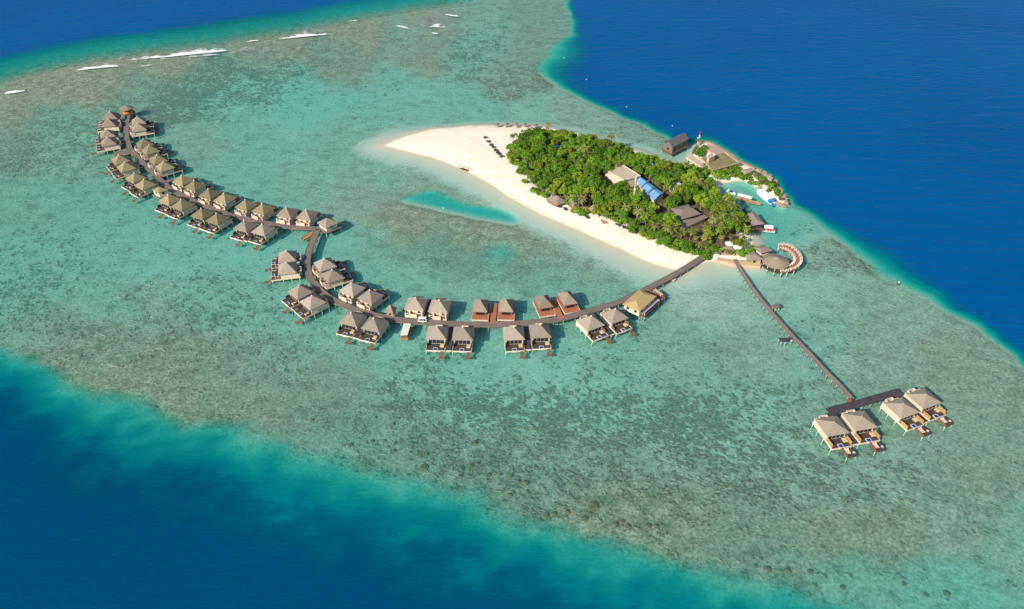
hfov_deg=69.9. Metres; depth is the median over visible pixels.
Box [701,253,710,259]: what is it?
shrub
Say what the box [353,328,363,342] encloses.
access deck
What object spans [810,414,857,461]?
water villa
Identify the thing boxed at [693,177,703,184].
palm tree
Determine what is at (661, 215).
broadleaf tree
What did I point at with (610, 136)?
palm tree
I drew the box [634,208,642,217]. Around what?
palm tree
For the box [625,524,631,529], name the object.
coral head
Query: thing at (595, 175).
broadleaf tree
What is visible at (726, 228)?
palm tree
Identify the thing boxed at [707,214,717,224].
palm tree
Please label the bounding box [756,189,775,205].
dive boat
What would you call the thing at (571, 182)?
broadleaf tree
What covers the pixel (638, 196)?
broadleaf tree
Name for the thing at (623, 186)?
broadleaf tree
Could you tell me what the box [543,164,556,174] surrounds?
broadleaf tree
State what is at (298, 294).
water villa
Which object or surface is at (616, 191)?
broadleaf tree
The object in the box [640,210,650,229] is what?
palm tree
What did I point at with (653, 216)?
broadleaf tree
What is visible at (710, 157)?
tan tower
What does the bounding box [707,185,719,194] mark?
broadleaf tree
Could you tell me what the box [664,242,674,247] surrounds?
shrub
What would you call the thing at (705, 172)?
shrub
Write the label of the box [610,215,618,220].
shrub
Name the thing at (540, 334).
water villa
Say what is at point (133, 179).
water villa
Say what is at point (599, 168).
broadleaf tree
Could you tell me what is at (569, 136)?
broadleaf tree
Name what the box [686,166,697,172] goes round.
broadleaf tree
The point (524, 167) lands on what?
broadleaf tree
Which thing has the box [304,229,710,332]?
wooden walkway
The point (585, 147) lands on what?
palm tree
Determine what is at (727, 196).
palm tree
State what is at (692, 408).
seabed
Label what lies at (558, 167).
broadleaf tree
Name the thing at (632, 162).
broadleaf tree
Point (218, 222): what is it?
water villa
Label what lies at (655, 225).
palm tree
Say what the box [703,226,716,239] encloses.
broadleaf tree
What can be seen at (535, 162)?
broadleaf tree
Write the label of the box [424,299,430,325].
access deck
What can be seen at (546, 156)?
broadleaf tree
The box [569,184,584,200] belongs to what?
broadleaf tree
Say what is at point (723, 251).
dining terrace
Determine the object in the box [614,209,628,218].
broadleaf tree
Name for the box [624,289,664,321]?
hall terrace
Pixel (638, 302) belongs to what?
yellow hall
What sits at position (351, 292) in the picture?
water villa
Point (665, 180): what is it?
broadleaf tree
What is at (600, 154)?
broadleaf tree
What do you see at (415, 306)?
water villa
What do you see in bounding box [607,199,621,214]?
broadleaf tree
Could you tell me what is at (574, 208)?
shrub
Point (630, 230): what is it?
shrub
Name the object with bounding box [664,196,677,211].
broadleaf tree
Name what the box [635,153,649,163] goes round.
broadleaf tree
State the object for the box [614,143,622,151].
broadleaf tree
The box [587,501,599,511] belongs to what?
coral head
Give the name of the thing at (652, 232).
broadleaf tree
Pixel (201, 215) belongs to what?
water villa
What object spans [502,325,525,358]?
water villa
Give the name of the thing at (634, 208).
broadleaf tree
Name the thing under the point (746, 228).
palm tree
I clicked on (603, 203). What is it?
broadleaf tree
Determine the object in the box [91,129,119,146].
water villa
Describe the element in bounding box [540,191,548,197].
shrub
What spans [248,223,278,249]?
water villa
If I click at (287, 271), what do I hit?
water villa
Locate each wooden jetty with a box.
[733,259,853,402]
[825,389,902,414]
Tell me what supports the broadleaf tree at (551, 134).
on the seabed
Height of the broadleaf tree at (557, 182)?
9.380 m
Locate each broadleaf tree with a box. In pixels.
[510,144,520,151]
[511,152,520,159]
[514,160,523,165]
[515,148,524,158]
[517,136,529,141]
[518,132,528,137]
[518,164,528,171]
[521,140,531,149]
[521,151,534,163]
[523,129,533,136]
[523,168,530,176]
[527,170,540,183]
[529,138,538,146]
[530,160,541,170]
[530,175,542,188]
[531,147,545,157]
[532,127,541,135]
[533,130,546,137]
[533,142,547,153]
[533,162,542,170]
[535,132,546,142]
[535,179,550,190]
[536,137,546,143]
[537,167,546,173]
[540,158,549,166]
[542,153,553,159]
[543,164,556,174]
[544,175,557,185]
[545,184,557,196]
[546,140,555,145]
[546,145,556,154]
[549,130,557,136]
[549,172,562,176]
[552,132,561,141]
[552,158,563,164]
[553,136,565,144]
[553,163,566,172]
[553,177,565,193]
[555,147,565,155]
[558,130,568,133]
[558,183,571,197]
[560,177,576,185]
[561,148,574,158]
[561,171,571,177]
[562,133,575,141]
[562,159,572,167]
[563,141,577,149]
[565,180,573,195]
[568,151,582,160]
[569,164,580,173]
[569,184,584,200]
[570,181,582,188]
[571,174,580,181]
[572,171,583,175]
[575,136,587,152]
[575,158,586,164]
[580,174,589,181]
[581,186,600,204]
[582,164,597,172]
[583,179,601,188]
[584,145,601,152]
[584,170,599,175]
[585,137,591,143]
[586,134,597,139]
[586,154,600,164]
[590,172,603,179]
[590,180,607,188]
[591,193,602,203]
[592,203,606,216]
[595,164,606,174]
[597,151,604,156]
[598,138,613,147]
[599,200,607,207]
[600,185,607,194]
[601,210,613,218]
[602,161,613,172]
[603,149,614,156]
[603,194,616,201]
[605,186,622,197]
[606,146,619,154]
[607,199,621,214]
[608,157,618,163]
[611,142,624,147]
[612,179,629,195]
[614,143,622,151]
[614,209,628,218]
[616,154,628,161]
[619,195,630,206]
[620,146,632,155]
[620,216,632,225]
[621,159,630,166]
[625,154,635,166]
[627,158,641,166]
[628,187,640,195]
[629,219,639,230]
[630,191,644,203]
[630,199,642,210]
[632,164,642,173]
[632,205,643,217]
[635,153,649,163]
[638,199,652,209]
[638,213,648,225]
[638,225,652,234]
[641,162,650,174]
[643,168,653,180]
[643,207,654,213]
[647,154,658,162]
[647,203,659,209]
[647,213,661,224]
[647,229,658,236]
[648,163,661,171]
[648,170,660,184]
[654,176,673,192]
[655,229,667,240]
[656,166,666,174]
[658,213,663,225]
[659,235,673,246]
[660,160,672,170]
[663,211,680,233]
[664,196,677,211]
[666,170,674,177]
[670,172,683,181]
[670,184,683,196]
[670,193,681,202]
[671,162,685,174]
[673,238,684,246]
[680,171,697,182]
[680,182,693,191]
[680,191,690,204]
[683,240,693,250]
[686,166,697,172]
[686,188,698,203]
[690,171,704,180]
[690,181,699,196]
[693,192,709,210]
[698,184,706,190]
[699,190,709,206]
[703,177,715,185]
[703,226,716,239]
[704,198,716,215]
[704,244,718,255]
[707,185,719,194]
[708,196,722,200]
[710,203,725,212]
[721,202,732,212]
[724,219,741,236]
[726,209,740,218]
[731,238,743,245]
[735,212,750,222]
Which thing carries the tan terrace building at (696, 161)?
on the seabed
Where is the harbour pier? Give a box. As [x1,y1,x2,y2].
[742,208,749,225]
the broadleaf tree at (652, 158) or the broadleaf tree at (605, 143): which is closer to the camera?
the broadleaf tree at (652, 158)
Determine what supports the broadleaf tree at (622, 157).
on the seabed
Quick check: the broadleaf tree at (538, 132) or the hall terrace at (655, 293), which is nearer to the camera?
the hall terrace at (655, 293)
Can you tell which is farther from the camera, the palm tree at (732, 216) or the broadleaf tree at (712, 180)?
the broadleaf tree at (712, 180)
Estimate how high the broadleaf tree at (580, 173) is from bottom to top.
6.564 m
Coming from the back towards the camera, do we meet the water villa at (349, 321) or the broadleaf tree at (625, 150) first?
the broadleaf tree at (625, 150)
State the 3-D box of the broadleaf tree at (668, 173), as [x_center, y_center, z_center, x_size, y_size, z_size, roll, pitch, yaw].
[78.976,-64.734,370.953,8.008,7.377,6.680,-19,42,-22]
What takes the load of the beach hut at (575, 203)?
on the seabed
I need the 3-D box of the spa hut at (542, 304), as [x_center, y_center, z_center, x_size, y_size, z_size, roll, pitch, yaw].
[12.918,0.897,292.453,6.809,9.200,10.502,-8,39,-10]
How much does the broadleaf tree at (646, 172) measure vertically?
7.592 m
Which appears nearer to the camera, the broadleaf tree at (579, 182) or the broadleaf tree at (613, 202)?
the broadleaf tree at (613, 202)
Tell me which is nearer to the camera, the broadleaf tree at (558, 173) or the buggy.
the buggy
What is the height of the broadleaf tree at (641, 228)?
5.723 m
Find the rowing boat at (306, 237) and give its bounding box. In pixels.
[301,232,311,240]
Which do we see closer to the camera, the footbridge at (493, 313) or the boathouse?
the footbridge at (493, 313)
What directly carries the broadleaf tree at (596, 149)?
on the seabed
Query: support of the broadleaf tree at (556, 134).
on the seabed
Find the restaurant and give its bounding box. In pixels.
[670,204,707,230]
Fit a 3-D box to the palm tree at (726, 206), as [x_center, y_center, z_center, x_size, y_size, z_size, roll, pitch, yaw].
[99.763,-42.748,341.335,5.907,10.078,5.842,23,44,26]
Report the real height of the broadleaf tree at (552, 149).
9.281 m
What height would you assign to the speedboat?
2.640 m
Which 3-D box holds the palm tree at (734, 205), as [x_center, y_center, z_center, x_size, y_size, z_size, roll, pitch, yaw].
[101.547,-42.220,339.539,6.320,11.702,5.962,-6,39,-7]
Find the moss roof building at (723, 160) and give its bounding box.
[701,152,739,174]
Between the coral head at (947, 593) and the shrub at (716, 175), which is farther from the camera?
the shrub at (716, 175)
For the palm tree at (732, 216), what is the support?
on the seabed
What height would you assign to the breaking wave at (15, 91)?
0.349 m
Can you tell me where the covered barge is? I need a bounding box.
[400,323,411,340]
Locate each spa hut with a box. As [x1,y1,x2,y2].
[471,299,489,321]
[497,299,514,321]
[533,295,555,317]
[555,291,580,314]
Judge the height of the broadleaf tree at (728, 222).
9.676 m
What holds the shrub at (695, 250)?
on the seabed
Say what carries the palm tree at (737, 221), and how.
on the seabed
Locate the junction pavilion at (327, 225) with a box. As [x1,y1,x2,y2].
[317,217,341,238]
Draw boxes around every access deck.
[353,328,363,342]
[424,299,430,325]
[446,326,453,351]
[523,326,530,354]
[589,313,614,337]
[831,414,858,448]
[895,396,928,426]
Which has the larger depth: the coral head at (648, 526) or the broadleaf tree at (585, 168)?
the broadleaf tree at (585, 168)
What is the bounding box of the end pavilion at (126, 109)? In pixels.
[120,105,134,118]
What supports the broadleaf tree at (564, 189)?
on the seabed
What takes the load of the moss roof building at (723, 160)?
on the seabed
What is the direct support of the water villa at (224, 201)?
on the seabed
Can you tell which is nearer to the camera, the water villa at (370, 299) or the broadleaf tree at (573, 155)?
the water villa at (370, 299)
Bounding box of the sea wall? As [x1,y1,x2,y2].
[690,141,755,169]
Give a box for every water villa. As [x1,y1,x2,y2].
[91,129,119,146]
[92,118,121,134]
[92,137,121,156]
[94,111,122,126]
[105,154,133,175]
[110,161,140,182]
[121,172,149,194]
[129,116,158,130]
[129,122,159,140]
[130,179,158,202]
[134,138,164,153]
[140,145,170,163]
[148,154,177,169]
[154,161,184,177]
[154,194,182,218]
[167,199,197,223]
[172,174,200,191]
[184,179,212,198]
[187,208,214,233]
[198,188,223,206]
[202,213,233,238]
[213,193,242,211]
[230,220,258,246]
[234,199,260,216]
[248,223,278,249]
[251,203,280,219]
[264,262,301,285]
[265,250,301,271]
[276,207,301,224]
[281,284,315,313]
[294,294,329,324]
[295,209,322,231]
[312,257,346,277]
[320,269,354,291]
[336,311,366,344]
[338,281,370,303]
[357,288,389,310]
[358,317,389,350]
[404,296,428,317]
[425,325,448,358]
[428,298,452,320]
[452,325,474,359]
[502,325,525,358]
[529,323,551,355]
[576,314,612,346]
[599,307,635,338]
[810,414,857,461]
[840,409,885,455]
[878,397,930,440]
[903,388,953,430]
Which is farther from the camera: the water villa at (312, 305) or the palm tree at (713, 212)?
the palm tree at (713, 212)
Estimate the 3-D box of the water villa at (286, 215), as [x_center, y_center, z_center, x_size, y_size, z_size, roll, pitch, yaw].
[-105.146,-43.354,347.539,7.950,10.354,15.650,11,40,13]
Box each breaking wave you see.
[4,90,23,93]
[78,65,116,69]
[132,50,225,59]
[281,33,326,38]
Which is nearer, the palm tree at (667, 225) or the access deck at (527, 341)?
the access deck at (527, 341)
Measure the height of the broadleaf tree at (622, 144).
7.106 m
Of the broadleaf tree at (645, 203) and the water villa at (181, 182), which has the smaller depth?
the broadleaf tree at (645, 203)
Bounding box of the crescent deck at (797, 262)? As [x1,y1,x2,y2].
[777,243,802,278]
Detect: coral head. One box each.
[419,463,427,470]
[471,440,477,445]
[550,511,556,516]
[580,516,588,521]
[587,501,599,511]
[612,522,618,527]
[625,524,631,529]
[645,522,651,529]
[763,566,771,572]
[783,567,791,574]
[943,590,950,597]
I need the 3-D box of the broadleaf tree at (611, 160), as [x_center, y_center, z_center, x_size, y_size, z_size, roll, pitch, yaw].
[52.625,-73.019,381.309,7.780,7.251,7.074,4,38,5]
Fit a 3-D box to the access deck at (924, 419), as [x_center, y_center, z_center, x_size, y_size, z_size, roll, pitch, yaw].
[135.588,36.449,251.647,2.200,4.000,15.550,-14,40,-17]
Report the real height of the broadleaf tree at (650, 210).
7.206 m
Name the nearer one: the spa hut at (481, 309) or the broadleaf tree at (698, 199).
the spa hut at (481, 309)
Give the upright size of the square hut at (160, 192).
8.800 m
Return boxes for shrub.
[530,187,537,192]
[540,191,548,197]
[571,206,579,212]
[577,209,586,214]
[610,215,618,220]
[625,225,636,233]
[644,233,653,239]
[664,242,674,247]
[680,247,689,252]
[692,247,700,254]
[696,151,704,156]
[699,170,708,174]
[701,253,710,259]
[712,172,722,178]
[718,169,727,174]
[722,173,729,179]
[730,171,737,176]
[737,174,748,179]
[737,251,746,256]
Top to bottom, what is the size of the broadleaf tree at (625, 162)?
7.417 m
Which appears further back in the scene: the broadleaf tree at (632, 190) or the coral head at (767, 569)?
the broadleaf tree at (632, 190)
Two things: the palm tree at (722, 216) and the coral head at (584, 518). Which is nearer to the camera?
the coral head at (584, 518)
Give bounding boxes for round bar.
[761,254,789,275]
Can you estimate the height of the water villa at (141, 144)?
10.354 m
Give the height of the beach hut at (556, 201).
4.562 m
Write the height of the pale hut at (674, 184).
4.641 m
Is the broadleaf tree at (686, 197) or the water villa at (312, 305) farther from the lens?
the broadleaf tree at (686, 197)
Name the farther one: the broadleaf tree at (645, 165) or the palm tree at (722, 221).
the broadleaf tree at (645, 165)
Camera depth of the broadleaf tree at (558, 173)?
366.02 m
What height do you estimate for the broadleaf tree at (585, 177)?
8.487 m
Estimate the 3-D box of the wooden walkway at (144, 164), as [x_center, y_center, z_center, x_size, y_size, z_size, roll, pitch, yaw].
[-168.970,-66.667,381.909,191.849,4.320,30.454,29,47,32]
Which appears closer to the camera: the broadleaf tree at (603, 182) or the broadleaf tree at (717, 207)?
the broadleaf tree at (717, 207)
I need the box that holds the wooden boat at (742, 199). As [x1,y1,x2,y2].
[736,193,760,205]
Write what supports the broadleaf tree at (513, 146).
on the seabed
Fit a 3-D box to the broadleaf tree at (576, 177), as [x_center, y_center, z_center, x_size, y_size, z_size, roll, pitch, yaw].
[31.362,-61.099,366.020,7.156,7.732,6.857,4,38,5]
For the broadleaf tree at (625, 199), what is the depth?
345.46 m
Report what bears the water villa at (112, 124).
on the seabed
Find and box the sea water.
[0,0,1023,608]
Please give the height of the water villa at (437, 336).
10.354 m
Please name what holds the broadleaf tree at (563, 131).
on the seabed
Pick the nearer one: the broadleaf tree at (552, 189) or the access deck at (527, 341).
the access deck at (527, 341)
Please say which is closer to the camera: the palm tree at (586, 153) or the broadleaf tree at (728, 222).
the broadleaf tree at (728, 222)
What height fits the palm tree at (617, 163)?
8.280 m
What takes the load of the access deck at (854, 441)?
on the seabed
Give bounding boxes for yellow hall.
[623,289,656,315]
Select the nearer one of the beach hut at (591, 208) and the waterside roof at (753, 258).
the waterside roof at (753, 258)
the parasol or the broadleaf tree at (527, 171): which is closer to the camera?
the parasol
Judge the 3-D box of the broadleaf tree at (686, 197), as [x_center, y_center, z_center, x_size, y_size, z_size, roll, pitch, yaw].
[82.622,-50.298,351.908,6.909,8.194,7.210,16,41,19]
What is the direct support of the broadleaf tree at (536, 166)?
on the seabed
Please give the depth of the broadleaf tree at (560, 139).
398.01 m
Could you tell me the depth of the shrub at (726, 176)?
375.88 m
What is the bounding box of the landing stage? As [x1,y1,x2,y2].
[112,148,129,156]
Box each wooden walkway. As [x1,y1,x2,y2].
[123,114,319,234]
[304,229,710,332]
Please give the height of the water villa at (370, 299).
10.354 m
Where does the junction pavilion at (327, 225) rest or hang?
on the seabed
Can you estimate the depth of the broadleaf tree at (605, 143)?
391.86 m
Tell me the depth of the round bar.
313.18 m
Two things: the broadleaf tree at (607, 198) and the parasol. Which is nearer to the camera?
the parasol
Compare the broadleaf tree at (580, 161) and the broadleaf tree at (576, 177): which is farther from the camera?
the broadleaf tree at (580, 161)
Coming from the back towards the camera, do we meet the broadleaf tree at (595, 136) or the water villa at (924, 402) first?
the broadleaf tree at (595, 136)
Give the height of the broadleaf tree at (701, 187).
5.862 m
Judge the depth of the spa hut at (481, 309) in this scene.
288.27 m
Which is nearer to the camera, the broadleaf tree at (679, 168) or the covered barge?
the covered barge
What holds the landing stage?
on the seabed
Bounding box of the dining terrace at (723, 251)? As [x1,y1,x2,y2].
[720,247,734,254]
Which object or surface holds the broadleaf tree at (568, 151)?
on the seabed
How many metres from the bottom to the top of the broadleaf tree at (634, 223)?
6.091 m
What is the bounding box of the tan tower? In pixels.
[706,152,714,163]
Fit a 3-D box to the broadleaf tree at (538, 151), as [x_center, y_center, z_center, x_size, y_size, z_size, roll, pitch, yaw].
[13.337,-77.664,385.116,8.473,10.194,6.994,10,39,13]
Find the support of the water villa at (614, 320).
on the seabed
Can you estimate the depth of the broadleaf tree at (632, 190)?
352.95 m
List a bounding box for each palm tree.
[566,194,574,211]
[577,193,586,208]
[581,143,590,157]
[582,149,592,157]
[607,133,614,146]
[614,160,621,166]
[621,202,631,211]
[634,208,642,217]
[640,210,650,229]
[649,221,659,230]
[661,223,670,232]
[668,226,677,234]
[677,228,686,238]
[682,159,692,167]
[687,226,696,239]
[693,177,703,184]
[700,180,710,190]
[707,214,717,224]
[710,206,719,220]
[715,198,724,216]
[715,211,728,230]
[715,224,725,240]
[717,219,727,225]
[721,224,730,237]
[722,192,733,201]
[722,201,731,214]
[727,196,735,216]
[727,200,739,213]
[727,213,736,220]
[731,217,743,238]
[742,224,750,235]
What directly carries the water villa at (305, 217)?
on the seabed
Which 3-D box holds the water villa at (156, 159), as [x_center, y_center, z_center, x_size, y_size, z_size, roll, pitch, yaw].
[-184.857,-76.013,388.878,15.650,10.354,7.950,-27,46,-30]
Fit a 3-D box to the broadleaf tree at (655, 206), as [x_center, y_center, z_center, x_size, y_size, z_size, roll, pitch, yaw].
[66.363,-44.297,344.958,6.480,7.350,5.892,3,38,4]
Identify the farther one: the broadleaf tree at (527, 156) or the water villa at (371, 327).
the broadleaf tree at (527, 156)
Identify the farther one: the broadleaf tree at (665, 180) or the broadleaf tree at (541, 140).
the broadleaf tree at (541, 140)
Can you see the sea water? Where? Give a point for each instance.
(888, 134)
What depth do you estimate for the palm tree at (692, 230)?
327.43 m
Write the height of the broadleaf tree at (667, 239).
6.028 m
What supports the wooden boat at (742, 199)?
on the sea water
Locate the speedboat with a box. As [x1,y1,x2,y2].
[761,224,774,232]
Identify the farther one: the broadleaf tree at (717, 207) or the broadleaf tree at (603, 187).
the broadleaf tree at (603, 187)
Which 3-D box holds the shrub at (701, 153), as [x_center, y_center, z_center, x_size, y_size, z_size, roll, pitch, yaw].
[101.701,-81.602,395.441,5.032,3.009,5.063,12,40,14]
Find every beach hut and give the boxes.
[546,195,565,206]
[566,199,579,207]
[588,204,595,214]
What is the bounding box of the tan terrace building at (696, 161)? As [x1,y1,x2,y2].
[686,154,706,169]
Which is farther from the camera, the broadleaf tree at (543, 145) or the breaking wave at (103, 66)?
the breaking wave at (103, 66)
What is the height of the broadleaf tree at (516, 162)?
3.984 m
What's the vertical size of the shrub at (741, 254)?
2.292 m
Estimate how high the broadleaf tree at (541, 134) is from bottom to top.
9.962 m
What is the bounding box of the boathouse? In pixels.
[661,133,688,158]
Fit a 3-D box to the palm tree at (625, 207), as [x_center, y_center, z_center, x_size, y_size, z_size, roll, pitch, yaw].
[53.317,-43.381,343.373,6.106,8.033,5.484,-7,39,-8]
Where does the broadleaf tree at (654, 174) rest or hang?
on the seabed
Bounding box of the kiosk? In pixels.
[385,305,396,316]
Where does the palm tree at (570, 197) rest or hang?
on the seabed
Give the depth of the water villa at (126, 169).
378.77 m
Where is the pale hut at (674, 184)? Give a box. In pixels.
[668,181,680,191]
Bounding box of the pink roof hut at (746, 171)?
[741,168,753,174]
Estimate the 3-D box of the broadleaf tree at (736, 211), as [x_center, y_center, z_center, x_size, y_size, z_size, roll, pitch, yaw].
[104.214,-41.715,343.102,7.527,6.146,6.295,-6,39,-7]
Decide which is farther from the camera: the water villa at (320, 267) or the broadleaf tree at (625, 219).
the broadleaf tree at (625, 219)
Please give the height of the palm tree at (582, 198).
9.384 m
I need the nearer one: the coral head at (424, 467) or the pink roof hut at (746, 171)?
the coral head at (424, 467)
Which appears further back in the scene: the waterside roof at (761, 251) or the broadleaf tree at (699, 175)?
the broadleaf tree at (699, 175)
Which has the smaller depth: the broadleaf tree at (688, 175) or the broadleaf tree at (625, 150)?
the broadleaf tree at (688, 175)
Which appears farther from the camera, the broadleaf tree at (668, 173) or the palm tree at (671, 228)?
the broadleaf tree at (668, 173)
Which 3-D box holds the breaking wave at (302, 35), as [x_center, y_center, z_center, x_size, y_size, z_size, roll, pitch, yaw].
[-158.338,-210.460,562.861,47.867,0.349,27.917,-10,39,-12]
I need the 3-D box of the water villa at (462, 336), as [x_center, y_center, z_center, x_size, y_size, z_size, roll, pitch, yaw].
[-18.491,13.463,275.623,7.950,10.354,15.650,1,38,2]
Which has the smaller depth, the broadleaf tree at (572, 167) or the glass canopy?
the glass canopy
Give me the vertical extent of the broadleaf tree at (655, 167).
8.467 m
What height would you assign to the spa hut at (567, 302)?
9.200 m
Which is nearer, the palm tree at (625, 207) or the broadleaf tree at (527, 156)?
the palm tree at (625, 207)
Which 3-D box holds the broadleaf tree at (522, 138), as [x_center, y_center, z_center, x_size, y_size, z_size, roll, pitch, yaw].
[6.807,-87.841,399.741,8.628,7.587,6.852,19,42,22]
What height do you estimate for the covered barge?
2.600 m
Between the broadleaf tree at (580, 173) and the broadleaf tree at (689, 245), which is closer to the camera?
the broadleaf tree at (689, 245)
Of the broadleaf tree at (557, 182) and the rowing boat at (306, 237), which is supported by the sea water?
the rowing boat at (306, 237)
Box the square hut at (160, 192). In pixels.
[152,187,170,199]
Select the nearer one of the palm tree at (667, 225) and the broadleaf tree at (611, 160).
the palm tree at (667, 225)
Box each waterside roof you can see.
[745,251,762,265]
[754,245,772,257]
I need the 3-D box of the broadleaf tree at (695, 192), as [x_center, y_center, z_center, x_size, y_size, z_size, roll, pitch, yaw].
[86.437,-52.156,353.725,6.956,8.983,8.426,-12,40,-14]
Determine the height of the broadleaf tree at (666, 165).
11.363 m
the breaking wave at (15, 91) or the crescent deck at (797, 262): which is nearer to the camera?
the crescent deck at (797, 262)
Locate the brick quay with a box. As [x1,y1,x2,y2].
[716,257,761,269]
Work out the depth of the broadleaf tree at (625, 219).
337.31 m
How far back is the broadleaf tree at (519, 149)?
390.00 m
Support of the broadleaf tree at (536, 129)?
on the seabed
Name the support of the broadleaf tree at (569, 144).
on the seabed
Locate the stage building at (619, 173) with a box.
[604,164,640,186]
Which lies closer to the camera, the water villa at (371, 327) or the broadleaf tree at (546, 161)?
the water villa at (371, 327)
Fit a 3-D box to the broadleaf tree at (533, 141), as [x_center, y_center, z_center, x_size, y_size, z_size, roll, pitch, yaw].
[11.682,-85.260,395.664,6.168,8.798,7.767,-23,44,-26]
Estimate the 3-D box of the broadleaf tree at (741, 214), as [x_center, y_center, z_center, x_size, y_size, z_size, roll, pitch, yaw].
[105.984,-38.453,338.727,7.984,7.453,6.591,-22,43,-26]
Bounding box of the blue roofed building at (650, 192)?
[636,177,663,203]
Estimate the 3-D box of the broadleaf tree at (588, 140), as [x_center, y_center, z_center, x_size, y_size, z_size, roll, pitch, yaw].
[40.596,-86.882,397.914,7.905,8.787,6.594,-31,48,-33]
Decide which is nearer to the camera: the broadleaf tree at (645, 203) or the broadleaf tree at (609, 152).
the broadleaf tree at (645, 203)
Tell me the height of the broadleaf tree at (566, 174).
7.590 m
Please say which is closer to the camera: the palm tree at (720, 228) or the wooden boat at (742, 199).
the palm tree at (720, 228)
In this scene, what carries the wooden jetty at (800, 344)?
on the seabed
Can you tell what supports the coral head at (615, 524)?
on the seabed
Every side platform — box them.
[767,303,779,312]
[777,337,792,346]
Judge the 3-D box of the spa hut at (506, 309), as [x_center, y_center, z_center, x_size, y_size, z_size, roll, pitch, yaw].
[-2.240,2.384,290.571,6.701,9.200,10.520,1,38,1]
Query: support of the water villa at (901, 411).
on the seabed
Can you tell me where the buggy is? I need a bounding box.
[418,316,426,322]
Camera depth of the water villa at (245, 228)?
333.63 m
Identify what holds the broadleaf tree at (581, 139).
on the seabed
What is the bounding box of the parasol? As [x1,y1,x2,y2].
[725,241,732,245]
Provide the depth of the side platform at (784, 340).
278.24 m
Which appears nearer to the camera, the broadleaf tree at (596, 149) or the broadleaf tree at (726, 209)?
the broadleaf tree at (726, 209)
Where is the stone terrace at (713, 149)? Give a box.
[706,144,723,153]
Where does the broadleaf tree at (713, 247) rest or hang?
on the seabed
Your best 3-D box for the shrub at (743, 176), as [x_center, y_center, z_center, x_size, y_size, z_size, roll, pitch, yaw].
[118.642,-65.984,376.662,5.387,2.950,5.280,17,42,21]
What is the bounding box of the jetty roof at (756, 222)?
[745,211,764,234]
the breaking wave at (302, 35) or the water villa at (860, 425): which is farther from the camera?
the breaking wave at (302, 35)
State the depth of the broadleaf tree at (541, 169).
371.64 m
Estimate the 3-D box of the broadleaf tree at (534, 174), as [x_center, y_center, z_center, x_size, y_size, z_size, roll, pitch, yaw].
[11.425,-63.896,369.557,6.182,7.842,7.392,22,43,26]
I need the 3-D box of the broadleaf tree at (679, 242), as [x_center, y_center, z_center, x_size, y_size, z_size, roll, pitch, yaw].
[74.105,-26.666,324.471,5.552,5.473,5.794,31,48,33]
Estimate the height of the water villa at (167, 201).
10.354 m
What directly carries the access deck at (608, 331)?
on the seabed
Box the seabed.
[0,0,1023,608]
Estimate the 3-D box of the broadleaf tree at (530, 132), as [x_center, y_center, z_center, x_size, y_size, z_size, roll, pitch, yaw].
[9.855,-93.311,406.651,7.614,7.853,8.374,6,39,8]
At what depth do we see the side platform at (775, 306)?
293.99 m
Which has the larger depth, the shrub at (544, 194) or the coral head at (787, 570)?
the shrub at (544, 194)
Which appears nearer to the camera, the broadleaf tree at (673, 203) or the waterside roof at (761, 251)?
the waterside roof at (761, 251)
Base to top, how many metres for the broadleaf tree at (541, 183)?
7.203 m
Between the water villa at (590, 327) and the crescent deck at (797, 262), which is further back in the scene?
the crescent deck at (797, 262)
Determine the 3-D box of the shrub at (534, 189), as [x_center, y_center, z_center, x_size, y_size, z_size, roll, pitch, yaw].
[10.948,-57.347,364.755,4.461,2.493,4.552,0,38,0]
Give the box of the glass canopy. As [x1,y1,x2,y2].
[641,299,658,320]
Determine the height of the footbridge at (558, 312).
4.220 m
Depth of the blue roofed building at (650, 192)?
358.00 m
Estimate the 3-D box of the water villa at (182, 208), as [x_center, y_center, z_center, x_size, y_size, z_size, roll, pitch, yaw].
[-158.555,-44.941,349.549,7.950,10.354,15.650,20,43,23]
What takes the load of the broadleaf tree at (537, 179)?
on the seabed
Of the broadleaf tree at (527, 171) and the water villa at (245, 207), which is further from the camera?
the broadleaf tree at (527, 171)
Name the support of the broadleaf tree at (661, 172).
on the seabed
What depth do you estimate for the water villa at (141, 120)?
423.42 m
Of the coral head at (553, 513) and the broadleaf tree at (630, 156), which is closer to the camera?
the coral head at (553, 513)
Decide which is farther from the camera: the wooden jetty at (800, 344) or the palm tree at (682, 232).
the palm tree at (682, 232)
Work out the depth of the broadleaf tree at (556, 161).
375.46 m
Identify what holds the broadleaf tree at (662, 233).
on the seabed
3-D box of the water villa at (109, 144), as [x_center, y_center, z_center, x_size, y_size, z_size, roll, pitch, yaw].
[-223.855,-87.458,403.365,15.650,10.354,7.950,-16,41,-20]
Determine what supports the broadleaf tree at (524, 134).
on the seabed
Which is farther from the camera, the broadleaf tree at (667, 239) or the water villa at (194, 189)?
the water villa at (194, 189)
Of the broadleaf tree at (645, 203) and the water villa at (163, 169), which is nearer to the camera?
the broadleaf tree at (645, 203)
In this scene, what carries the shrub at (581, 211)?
on the seabed
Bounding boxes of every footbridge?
[490,303,496,328]
[551,299,563,318]
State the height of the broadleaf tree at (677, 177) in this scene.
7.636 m
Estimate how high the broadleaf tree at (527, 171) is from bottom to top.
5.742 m
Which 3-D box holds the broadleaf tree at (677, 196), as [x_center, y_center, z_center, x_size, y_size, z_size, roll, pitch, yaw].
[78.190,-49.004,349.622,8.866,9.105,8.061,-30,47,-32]
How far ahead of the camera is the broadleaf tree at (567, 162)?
376.21 m
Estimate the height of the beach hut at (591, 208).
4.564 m

